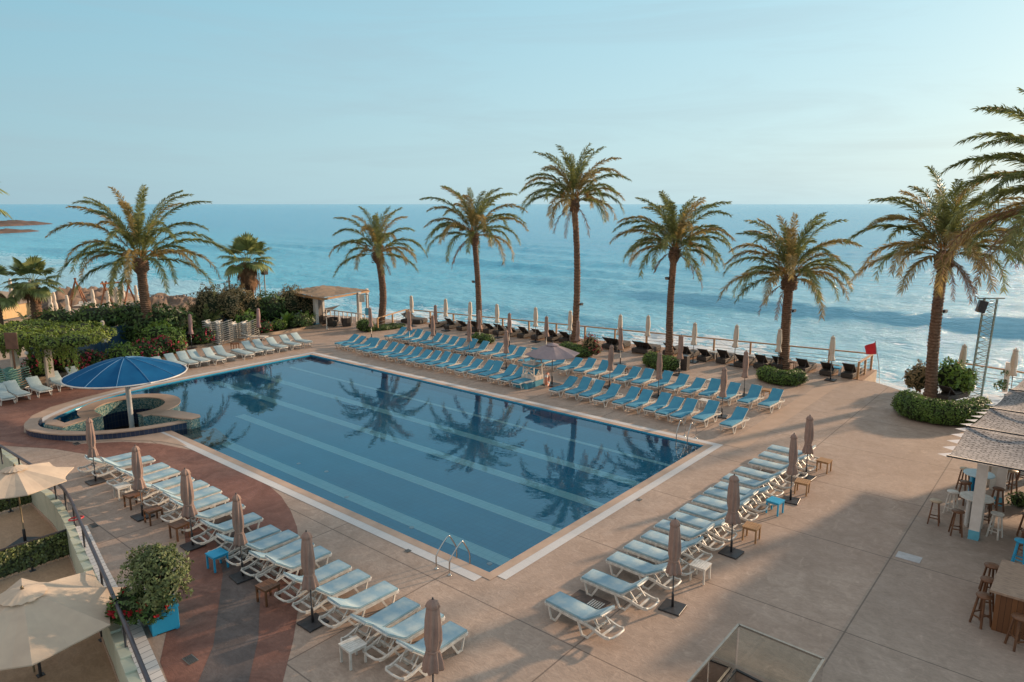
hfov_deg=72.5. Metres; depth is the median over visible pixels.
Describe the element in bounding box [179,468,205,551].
closed parasol
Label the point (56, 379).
sun lounger
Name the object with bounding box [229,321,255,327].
stacked lounger
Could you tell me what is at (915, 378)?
dark bush
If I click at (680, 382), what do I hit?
sun lounger
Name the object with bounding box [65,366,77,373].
sun lounger
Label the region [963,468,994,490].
bar table
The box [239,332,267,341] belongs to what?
plastic lounger
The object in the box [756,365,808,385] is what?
clipped hedge
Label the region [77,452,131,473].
sun lounger
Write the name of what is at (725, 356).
rattan lounger
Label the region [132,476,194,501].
sun lounger
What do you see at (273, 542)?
sun lounger
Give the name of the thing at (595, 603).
white grating
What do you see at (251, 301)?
garden shrub
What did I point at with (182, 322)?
garden shrub
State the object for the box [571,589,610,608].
service hatch
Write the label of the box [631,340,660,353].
rattan lounger
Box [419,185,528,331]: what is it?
date palm
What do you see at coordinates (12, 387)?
sun lounger
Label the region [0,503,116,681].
patio floor
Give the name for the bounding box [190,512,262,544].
sun lounger
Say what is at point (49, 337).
ivy pergola
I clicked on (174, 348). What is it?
garden shrub
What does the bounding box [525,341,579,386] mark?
open parasol
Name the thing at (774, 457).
sun lounger
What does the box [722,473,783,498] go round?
sun lounger
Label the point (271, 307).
garden shrub
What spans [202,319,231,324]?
stacked lounger
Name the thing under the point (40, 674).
parasol pole
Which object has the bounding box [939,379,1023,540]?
bar shelter
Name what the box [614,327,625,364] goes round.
closed parasol
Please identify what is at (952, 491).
bar stool
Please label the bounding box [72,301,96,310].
beach shade
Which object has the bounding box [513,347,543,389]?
lifeguard chair
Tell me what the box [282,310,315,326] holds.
garden shrub
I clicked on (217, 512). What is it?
sun lounger
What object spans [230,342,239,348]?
side table
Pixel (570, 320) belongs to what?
closed parasol
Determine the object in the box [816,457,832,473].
side table
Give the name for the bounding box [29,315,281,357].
garden wall
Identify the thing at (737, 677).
stairwell
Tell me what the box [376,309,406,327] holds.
timber railing
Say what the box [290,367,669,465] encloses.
lane line
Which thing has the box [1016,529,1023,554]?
bar stool
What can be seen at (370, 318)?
closed parasol
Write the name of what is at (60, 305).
shore rock
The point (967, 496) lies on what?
bar table
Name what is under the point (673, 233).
date palm
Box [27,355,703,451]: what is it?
pool wall
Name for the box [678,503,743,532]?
sun lounger
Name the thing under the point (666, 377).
sun lounger
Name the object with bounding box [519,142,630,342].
date palm
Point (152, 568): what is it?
round bush
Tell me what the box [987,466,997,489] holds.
bar table
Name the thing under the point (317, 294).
thatched shelter
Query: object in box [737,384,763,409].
sun lounger
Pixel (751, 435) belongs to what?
pale paving band
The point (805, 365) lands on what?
rattan lounger
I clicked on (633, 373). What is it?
sun lounger
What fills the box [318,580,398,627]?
sun lounger
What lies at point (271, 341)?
sun lounger
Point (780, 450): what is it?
sun lounger
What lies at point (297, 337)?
sun lounger
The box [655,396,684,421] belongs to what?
sun lounger
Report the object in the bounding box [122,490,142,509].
side table
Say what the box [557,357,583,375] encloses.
sun lounger
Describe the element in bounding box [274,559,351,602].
sun lounger
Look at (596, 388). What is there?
sun lounger
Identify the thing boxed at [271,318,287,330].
garden shrub
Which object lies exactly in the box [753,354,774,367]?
rattan lounger
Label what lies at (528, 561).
overflow grating
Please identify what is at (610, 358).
closed parasol
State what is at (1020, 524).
bar stool
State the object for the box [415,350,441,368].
sun lounger
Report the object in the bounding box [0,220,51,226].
headland
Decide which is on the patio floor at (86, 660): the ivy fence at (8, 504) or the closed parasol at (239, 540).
the ivy fence at (8, 504)
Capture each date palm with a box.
[45,185,238,318]
[328,206,425,324]
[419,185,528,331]
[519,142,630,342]
[609,190,736,355]
[717,212,862,369]
[843,163,1023,398]
[928,87,1023,294]
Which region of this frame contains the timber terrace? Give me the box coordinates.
[387,321,875,380]
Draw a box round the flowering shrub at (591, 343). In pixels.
[581,332,603,355]
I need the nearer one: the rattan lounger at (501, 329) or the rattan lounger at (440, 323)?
the rattan lounger at (501, 329)
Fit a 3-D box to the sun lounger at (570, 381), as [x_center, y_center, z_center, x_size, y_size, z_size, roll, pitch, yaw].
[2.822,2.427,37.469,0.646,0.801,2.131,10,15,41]
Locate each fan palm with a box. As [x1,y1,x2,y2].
[0,182,14,220]
[0,264,19,351]
[3,255,64,318]
[217,231,274,295]
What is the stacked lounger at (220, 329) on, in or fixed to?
on the stacked lounger at (220, 331)
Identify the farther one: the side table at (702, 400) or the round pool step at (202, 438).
the side table at (702, 400)
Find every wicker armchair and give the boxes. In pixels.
[319,315,326,323]
[327,317,337,326]
[341,317,351,326]
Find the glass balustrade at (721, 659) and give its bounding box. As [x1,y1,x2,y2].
[687,623,824,681]
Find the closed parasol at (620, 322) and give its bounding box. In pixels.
[614,314,623,352]
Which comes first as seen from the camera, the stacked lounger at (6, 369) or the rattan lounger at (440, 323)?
the stacked lounger at (6, 369)
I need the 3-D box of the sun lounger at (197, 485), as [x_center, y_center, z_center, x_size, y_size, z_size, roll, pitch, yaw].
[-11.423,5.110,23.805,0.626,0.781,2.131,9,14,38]
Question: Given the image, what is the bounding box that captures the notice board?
[4,333,18,368]
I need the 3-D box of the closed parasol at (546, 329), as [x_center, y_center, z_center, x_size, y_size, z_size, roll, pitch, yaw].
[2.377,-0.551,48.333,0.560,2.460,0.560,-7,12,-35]
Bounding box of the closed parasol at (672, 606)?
[658,517,686,616]
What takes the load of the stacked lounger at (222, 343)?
on the paving at (804, 571)
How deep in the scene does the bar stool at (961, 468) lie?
24.89 m
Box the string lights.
[133,282,224,297]
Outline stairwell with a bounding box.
[729,672,755,681]
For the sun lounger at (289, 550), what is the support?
on the red paving at (194, 634)
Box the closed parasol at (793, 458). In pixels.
[782,432,800,504]
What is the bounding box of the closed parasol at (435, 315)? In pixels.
[433,305,437,334]
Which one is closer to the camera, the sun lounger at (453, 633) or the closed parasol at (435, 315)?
the sun lounger at (453, 633)
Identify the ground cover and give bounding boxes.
[373,323,404,330]
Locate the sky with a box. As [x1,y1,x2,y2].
[0,0,1023,203]
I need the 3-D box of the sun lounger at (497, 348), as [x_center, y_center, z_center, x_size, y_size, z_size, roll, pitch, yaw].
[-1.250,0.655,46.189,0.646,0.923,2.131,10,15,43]
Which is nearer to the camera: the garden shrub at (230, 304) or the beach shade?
the garden shrub at (230, 304)
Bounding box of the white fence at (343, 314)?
[325,309,365,322]
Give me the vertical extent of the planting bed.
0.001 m
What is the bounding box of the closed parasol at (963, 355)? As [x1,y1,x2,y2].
[959,344,966,367]
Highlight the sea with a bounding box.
[0,204,1023,404]
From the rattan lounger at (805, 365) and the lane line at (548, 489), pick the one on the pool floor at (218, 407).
the lane line at (548, 489)
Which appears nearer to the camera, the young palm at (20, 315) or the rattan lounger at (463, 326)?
the young palm at (20, 315)
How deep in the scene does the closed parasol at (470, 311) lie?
54.04 m
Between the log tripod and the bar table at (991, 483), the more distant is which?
the log tripod
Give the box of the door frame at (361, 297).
[353,294,368,314]
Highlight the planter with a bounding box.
[144,592,179,636]
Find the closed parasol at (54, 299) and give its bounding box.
[52,292,58,310]
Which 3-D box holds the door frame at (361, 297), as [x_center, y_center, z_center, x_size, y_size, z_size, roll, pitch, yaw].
[-12.504,-2.586,58.202,1.338,2.669,0.221,1,11,7]
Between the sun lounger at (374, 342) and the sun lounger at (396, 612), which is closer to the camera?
the sun lounger at (396, 612)
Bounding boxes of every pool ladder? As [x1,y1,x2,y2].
[434,535,470,575]
[675,420,696,451]
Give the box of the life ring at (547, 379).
[544,372,549,386]
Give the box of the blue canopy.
[60,356,187,427]
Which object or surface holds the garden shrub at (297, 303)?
on the planting bed
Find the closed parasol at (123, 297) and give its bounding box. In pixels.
[120,283,124,300]
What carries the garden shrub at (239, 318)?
on the planting bed
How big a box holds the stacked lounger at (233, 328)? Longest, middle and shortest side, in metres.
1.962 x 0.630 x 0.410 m
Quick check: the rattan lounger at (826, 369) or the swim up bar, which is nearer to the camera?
the swim up bar
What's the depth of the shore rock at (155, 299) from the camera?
85.91 m
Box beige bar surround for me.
[24,384,146,431]
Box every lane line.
[212,381,603,507]
[216,440,510,565]
[235,414,561,533]
[252,373,640,485]
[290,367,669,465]
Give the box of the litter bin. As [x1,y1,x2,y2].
[680,354,690,370]
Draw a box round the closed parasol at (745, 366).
[739,350,748,396]
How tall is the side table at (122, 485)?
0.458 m
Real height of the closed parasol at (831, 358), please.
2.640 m
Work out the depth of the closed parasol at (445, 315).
55.68 m
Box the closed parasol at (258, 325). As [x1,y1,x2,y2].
[256,308,263,340]
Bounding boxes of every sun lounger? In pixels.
[0,382,15,405]
[4,380,30,401]
[25,376,52,397]
[45,371,72,391]
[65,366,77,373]
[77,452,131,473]
[91,455,155,477]
[106,462,169,485]
[116,468,179,493]
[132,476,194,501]
[143,480,209,507]
[158,486,221,513]
[160,493,228,522]
[163,353,186,367]
[176,351,198,367]
[179,501,245,531]
[187,349,210,366]
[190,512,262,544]
[201,347,225,364]
[208,524,281,559]
[213,345,235,361]
[225,530,299,565]
[230,348,253,359]
[240,538,314,576]
[241,340,263,356]
[252,339,274,354]
[255,545,331,584]
[264,337,287,352]
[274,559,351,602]
[278,334,301,349]
[290,332,312,346]
[292,569,371,613]
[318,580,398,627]
[334,334,359,348]
[340,335,365,350]
[340,597,420,646]
[349,337,377,352]
[355,337,379,354]
[362,340,387,356]
[362,608,444,661]
[372,341,397,358]
[378,343,404,360]
[384,327,406,341]
[385,621,467,680]
[387,346,414,362]
[392,329,415,342]
[397,346,422,364]
[401,329,422,344]
[406,349,432,366]
[409,331,431,346]
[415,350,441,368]
[419,333,442,348]
[424,351,450,369]
[426,335,449,350]
[435,336,458,351]
[435,353,461,372]
[443,338,466,353]
[446,355,473,374]
[455,338,477,355]
[455,359,483,376]
[465,340,491,357]
[467,359,494,379]
[478,360,504,381]
[479,342,503,359]
[489,364,516,384]
[492,345,516,360]
[500,366,527,386]
[503,346,527,363]
[511,368,538,389]
[518,357,533,366]
[536,359,555,368]
[544,359,570,371]
[544,591,624,640]
[549,376,578,396]
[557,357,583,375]
[564,376,591,400]
[573,357,597,375]
[578,379,606,402]
[580,569,659,610]
[586,359,612,378]
[592,383,623,406]
[601,364,627,382]
[606,551,681,589]
[612,386,640,410]
[615,366,641,386]
[623,540,695,575]
[625,389,654,413]
[630,368,655,387]
[640,530,712,564]
[643,392,671,417]
[647,370,674,392]
[654,519,724,550]
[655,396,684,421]
[664,373,690,395]
[667,511,737,542]
[669,398,699,424]
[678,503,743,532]
[680,377,706,397]
[691,400,721,426]
[691,495,758,521]
[698,378,720,399]
[703,487,768,514]
[713,481,773,506]
[716,382,741,405]
[719,406,749,433]
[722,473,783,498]
[733,466,794,490]
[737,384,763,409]
[747,458,807,479]
[757,388,784,412]
[758,451,815,471]
[766,444,818,464]
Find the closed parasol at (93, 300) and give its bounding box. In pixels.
[90,289,96,307]
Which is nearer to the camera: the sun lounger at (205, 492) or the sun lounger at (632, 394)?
the sun lounger at (205, 492)
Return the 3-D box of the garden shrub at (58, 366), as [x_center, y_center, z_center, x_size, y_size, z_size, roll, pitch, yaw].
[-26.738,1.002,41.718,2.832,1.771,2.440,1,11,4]
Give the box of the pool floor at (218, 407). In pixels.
[64,361,691,571]
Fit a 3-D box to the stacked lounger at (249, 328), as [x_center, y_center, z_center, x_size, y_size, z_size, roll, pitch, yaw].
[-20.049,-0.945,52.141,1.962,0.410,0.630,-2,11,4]
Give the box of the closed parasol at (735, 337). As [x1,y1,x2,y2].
[728,325,738,366]
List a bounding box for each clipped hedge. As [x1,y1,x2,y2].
[356,318,375,331]
[471,332,494,343]
[559,341,592,356]
[642,351,680,370]
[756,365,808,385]
[890,389,994,425]
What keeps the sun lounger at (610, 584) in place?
on the paving at (804, 571)
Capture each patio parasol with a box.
[0,462,73,546]
[0,570,122,672]
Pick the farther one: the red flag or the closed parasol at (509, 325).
the closed parasol at (509, 325)
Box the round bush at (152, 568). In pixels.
[114,541,194,614]
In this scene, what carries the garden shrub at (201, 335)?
on the planting bed
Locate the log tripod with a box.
[69,278,90,307]
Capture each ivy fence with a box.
[0,495,31,513]
[0,529,69,580]
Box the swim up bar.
[24,393,200,440]
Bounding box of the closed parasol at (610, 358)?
[603,344,613,388]
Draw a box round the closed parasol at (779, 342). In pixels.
[775,328,781,369]
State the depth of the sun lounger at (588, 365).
41.75 m
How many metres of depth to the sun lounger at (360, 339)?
48.91 m
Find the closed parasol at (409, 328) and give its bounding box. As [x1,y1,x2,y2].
[404,311,412,343]
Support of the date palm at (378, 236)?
on the paving at (804, 571)
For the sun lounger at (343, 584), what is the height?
0.805 m
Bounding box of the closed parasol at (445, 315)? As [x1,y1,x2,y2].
[441,298,450,330]
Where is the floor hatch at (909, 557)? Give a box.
[895,551,921,563]
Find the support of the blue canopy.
on the swim up bar
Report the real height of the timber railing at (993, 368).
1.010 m
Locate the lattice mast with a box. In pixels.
[258,268,267,321]
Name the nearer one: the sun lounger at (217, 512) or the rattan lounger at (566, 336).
the sun lounger at (217, 512)
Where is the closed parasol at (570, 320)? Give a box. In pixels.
[567,310,572,341]
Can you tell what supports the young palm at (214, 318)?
on the planting bed
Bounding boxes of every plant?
[104,587,170,625]
[273,311,293,326]
[1006,490,1023,507]
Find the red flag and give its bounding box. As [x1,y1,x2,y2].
[865,341,879,383]
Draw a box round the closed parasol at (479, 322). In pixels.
[477,310,482,342]
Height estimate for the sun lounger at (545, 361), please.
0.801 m
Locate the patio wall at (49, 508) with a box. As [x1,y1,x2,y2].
[0,448,142,681]
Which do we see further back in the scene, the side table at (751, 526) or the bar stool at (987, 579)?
the side table at (751, 526)
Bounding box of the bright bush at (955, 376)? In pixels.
[937,356,978,393]
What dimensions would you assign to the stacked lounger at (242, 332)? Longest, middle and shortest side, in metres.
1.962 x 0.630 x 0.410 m
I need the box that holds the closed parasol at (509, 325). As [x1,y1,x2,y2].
[507,312,511,346]
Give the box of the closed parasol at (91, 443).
[85,417,106,485]
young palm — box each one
[3,311,31,321]
[184,302,226,327]
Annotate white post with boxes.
[993,362,1010,391]
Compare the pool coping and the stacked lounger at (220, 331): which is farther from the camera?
the stacked lounger at (220, 331)
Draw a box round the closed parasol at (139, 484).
[130,445,154,521]
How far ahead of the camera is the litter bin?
42.69 m
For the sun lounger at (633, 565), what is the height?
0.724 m
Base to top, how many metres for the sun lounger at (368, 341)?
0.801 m
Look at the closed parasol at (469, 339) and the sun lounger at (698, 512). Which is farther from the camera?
the closed parasol at (469, 339)
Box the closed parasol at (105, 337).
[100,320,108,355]
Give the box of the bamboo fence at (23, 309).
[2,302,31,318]
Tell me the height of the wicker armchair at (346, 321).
0.690 m
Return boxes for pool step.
[183,434,210,443]
[184,428,228,444]
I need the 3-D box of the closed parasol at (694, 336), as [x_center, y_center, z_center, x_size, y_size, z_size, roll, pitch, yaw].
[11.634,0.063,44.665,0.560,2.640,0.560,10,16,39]
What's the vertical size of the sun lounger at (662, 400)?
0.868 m
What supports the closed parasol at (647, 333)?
on the timber terrace
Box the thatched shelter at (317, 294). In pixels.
[294,285,369,324]
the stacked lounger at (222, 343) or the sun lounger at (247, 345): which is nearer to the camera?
the sun lounger at (247, 345)
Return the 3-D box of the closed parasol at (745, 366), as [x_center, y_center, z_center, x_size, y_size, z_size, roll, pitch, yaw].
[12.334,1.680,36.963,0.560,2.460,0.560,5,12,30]
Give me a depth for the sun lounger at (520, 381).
38.60 m
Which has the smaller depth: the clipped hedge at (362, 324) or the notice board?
the notice board
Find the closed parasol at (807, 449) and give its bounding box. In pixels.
[798,414,815,481]
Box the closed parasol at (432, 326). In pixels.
[429,315,436,349]
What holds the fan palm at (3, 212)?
on the paving at (804, 571)
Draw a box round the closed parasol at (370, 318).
[368,308,373,338]
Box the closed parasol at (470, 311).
[466,302,472,334]
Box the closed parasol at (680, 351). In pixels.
[673,334,683,375]
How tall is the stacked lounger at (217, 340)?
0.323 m
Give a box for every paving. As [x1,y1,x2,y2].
[0,315,1023,681]
[0,385,299,681]
[171,469,260,681]
[807,514,1023,681]
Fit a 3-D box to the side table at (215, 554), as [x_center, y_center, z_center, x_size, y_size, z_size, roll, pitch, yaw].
[-8.221,6.117,19.499,0.451,0.458,0.460,9,14,38]
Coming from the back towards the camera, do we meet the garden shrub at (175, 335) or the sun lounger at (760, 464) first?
the garden shrub at (175, 335)
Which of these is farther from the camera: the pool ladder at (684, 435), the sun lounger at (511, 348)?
the sun lounger at (511, 348)
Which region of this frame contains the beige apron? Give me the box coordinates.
[82,433,185,445]
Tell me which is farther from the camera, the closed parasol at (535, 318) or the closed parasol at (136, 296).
the closed parasol at (136, 296)
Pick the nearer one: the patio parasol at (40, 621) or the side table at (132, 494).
the patio parasol at (40, 621)
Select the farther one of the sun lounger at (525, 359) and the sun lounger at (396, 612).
the sun lounger at (525, 359)
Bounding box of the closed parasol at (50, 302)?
[48,295,53,310]
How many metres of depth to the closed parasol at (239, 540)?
18.71 m
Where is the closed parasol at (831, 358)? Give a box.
[824,335,836,381]
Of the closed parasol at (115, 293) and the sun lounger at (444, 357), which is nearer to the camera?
the sun lounger at (444, 357)
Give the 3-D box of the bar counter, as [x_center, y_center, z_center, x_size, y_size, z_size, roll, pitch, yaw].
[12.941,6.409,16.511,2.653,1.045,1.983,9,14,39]
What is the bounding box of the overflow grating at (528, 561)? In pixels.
[42,352,721,580]
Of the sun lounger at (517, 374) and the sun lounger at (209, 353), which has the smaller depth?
the sun lounger at (517, 374)
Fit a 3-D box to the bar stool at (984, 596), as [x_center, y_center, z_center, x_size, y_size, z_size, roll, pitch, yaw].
[11.340,6.484,16.844,0.352,0.786,0.356,-3,11,-14]
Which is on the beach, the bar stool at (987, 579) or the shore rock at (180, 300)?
the shore rock at (180, 300)
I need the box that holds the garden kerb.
[22,324,321,382]
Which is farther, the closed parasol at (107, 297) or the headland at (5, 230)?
the headland at (5, 230)
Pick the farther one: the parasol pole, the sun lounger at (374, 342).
the sun lounger at (374, 342)
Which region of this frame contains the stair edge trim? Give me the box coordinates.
[725,669,762,681]
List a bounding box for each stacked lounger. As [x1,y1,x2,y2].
[0,366,28,373]
[0,368,29,375]
[0,371,29,378]
[0,373,30,379]
[0,375,30,380]
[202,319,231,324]
[202,321,232,326]
[202,324,230,328]
[202,325,232,330]
[210,328,230,332]
[211,330,230,334]
[211,338,232,342]
[213,340,232,344]
[229,319,255,325]
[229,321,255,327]
[229,323,255,329]
[229,330,257,337]
[230,325,255,331]
[230,327,255,333]
[230,328,257,335]
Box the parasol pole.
[36,630,102,677]
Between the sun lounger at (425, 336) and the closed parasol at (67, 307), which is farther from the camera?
the closed parasol at (67, 307)
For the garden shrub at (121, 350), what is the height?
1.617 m
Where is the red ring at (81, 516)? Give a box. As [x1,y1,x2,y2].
[68,515,83,520]
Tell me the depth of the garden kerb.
52.14 m
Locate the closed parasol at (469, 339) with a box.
[464,320,474,355]
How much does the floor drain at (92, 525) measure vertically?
0.018 m
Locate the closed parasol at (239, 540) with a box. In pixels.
[229,493,254,583]
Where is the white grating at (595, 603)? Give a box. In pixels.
[587,599,604,608]
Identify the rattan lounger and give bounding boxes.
[401,312,427,323]
[429,318,448,327]
[444,318,464,328]
[456,320,473,330]
[471,321,487,331]
[483,323,504,333]
[492,323,514,334]
[505,326,521,336]
[517,326,534,337]
[531,328,550,339]
[545,330,562,341]
[558,331,579,341]
[602,337,630,349]
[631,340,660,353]
[662,342,677,354]
[677,345,699,357]
[697,348,718,361]
[715,349,736,363]
[734,354,755,366]
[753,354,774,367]
[771,355,791,369]
[795,358,816,372]
[819,361,838,375]
[841,363,862,378]
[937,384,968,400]
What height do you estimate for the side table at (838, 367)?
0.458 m
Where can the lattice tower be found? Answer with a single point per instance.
(989, 344)
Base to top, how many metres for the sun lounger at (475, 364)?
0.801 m
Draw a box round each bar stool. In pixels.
[927,498,942,525]
[942,489,959,514]
[948,508,964,537]
[955,467,969,488]
[955,480,971,505]
[969,591,992,628]
[978,562,998,592]
[978,576,993,611]
[983,503,993,524]
[986,511,1004,540]
[987,486,1004,511]
[1004,612,1023,651]
[1006,469,1018,493]
[1011,537,1023,564]
[1015,471,1023,481]
[1016,512,1023,537]
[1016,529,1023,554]
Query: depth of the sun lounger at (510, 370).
39.98 m
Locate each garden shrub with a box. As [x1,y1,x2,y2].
[20,354,55,376]
[24,299,155,326]
[52,350,89,371]
[78,348,107,364]
[100,340,139,359]
[113,301,177,342]
[130,334,171,358]
[134,320,185,344]
[156,302,195,333]
[164,340,188,353]
[185,282,244,333]
[187,325,215,344]
[221,282,260,316]
[225,308,260,331]
[255,290,286,320]
[257,319,272,333]
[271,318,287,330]
[274,283,320,314]
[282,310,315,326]
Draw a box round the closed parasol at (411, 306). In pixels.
[410,296,415,326]
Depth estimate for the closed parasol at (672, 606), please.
17.24 m
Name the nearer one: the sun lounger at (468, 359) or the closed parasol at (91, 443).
the closed parasol at (91, 443)
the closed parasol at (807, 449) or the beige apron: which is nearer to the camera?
the closed parasol at (807, 449)
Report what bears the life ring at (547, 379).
on the paving at (804, 571)
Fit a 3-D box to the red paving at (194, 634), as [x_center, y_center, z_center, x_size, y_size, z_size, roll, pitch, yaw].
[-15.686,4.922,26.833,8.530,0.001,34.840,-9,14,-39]
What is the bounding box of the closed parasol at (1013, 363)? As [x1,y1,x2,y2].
[1004,348,1018,395]
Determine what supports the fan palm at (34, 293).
on the planting bed
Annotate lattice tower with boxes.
[968,297,1004,396]
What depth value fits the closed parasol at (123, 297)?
87.69 m
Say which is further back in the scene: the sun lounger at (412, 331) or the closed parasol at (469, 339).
the sun lounger at (412, 331)
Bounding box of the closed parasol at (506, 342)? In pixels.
[501,330,508,369]
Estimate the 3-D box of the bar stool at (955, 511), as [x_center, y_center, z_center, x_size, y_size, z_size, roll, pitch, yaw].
[13.659,5.579,21.456,0.356,0.786,0.352,5,12,22]
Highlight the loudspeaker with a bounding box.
[975,299,988,312]
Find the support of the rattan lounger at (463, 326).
on the timber terrace
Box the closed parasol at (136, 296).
[134,285,139,302]
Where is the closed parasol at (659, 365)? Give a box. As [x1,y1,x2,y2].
[651,352,662,397]
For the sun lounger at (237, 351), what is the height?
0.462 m
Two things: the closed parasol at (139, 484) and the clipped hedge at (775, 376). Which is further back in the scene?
the clipped hedge at (775, 376)
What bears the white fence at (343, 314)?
on the paving at (804, 571)
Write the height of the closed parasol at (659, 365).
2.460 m
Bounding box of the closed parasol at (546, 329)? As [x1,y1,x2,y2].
[544,315,548,342]
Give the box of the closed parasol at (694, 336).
[690,322,698,362]
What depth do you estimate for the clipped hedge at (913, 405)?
32.23 m
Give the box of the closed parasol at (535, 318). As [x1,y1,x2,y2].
[530,307,540,342]
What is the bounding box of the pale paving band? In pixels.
[724,376,848,448]
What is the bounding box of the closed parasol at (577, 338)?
[575,320,580,344]
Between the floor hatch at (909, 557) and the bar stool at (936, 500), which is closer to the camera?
the floor hatch at (909, 557)
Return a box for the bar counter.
[990,559,1023,639]
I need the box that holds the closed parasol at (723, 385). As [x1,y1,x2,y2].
[715,366,728,418]
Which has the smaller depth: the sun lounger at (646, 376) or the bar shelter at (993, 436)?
the bar shelter at (993, 436)
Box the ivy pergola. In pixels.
[0,319,118,387]
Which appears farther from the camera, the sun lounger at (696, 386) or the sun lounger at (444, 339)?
the sun lounger at (444, 339)
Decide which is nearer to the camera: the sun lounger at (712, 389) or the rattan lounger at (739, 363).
the sun lounger at (712, 389)
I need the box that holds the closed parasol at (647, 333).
[644,315,649,342]
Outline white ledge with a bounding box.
[75,525,165,681]
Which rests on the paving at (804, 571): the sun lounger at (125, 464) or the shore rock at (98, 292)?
the sun lounger at (125, 464)
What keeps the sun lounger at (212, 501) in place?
on the red paving at (194, 634)
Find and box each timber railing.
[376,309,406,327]
[407,309,873,366]
[856,354,872,378]
[957,362,1023,385]
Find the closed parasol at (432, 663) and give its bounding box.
[422,597,444,681]
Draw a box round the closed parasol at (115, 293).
[114,287,119,304]
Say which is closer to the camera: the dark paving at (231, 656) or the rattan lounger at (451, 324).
the dark paving at (231, 656)
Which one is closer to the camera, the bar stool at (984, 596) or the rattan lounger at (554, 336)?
the bar stool at (984, 596)
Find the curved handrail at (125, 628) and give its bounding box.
[0,444,151,681]
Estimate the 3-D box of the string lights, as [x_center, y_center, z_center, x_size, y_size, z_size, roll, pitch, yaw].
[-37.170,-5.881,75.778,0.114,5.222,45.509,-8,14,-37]
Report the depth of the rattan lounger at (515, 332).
53.71 m
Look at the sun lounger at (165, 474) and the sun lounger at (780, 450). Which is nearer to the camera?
the sun lounger at (165, 474)
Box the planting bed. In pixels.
[21,305,339,378]
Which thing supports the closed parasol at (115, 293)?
on the beach
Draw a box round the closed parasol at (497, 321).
[494,304,501,337]
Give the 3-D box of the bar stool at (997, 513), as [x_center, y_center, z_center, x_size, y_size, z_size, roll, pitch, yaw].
[14.740,5.612,21.284,0.352,0.786,0.356,-7,13,-33]
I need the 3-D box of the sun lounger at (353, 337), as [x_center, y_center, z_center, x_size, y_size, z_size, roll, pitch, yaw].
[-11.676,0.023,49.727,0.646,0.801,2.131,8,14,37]
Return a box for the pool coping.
[43,353,712,579]
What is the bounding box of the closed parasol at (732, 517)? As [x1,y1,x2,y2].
[718,474,744,559]
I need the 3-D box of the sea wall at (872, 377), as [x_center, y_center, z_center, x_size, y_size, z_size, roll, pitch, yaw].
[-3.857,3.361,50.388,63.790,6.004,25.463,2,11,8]
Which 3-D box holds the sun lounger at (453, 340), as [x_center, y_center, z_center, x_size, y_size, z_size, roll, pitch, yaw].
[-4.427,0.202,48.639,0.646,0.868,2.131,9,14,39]
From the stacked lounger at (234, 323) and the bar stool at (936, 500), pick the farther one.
the stacked lounger at (234, 323)
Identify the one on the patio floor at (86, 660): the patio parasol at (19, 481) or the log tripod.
the patio parasol at (19, 481)
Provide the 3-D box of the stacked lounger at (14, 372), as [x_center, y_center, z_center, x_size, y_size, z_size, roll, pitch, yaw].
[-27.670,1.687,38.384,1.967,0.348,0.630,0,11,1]
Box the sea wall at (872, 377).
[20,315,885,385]
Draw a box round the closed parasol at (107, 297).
[106,291,111,308]
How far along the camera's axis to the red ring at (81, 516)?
20.92 m
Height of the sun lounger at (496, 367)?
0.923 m
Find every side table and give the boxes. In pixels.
[112,481,130,500]
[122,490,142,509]
[142,504,163,525]
[167,519,190,541]
[205,547,228,572]
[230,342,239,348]
[254,578,280,606]
[338,635,366,670]
[689,558,711,584]
[698,398,710,408]
[742,521,761,543]
[761,388,771,397]
[765,496,784,516]
[794,477,810,496]
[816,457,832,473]
[832,366,841,374]
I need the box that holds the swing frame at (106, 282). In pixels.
[100,279,136,307]
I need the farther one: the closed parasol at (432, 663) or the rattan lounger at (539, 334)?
the rattan lounger at (539, 334)
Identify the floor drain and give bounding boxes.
[88,523,98,527]
[182,654,198,664]
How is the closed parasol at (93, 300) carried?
on the beach
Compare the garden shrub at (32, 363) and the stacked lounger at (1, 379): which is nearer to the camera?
the stacked lounger at (1, 379)
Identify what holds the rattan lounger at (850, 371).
on the timber terrace
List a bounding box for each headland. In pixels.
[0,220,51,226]
[0,228,36,233]
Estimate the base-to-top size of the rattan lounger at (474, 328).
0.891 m
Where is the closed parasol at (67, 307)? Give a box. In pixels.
[65,295,70,312]
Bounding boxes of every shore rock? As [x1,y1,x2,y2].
[41,286,90,309]
[42,302,65,311]
[71,287,133,307]
[150,293,177,307]
[168,294,195,310]
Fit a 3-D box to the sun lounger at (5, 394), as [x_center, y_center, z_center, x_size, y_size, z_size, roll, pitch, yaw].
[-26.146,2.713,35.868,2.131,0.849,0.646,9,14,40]
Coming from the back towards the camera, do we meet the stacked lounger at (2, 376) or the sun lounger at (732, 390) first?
the stacked lounger at (2, 376)
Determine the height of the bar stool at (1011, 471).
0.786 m
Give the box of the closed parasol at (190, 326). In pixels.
[188,313,197,348]
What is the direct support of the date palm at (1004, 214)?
on the paving at (804, 571)
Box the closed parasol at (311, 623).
[296,530,328,632]
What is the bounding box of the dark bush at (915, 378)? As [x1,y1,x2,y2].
[902,359,925,392]
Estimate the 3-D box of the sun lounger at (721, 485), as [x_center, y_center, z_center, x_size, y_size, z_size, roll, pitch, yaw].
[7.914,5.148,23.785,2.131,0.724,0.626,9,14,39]
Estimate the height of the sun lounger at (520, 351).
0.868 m
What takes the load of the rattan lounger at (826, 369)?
on the timber terrace
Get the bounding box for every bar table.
[959,491,994,528]
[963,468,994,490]
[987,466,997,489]
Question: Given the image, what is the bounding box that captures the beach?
[0,291,187,359]

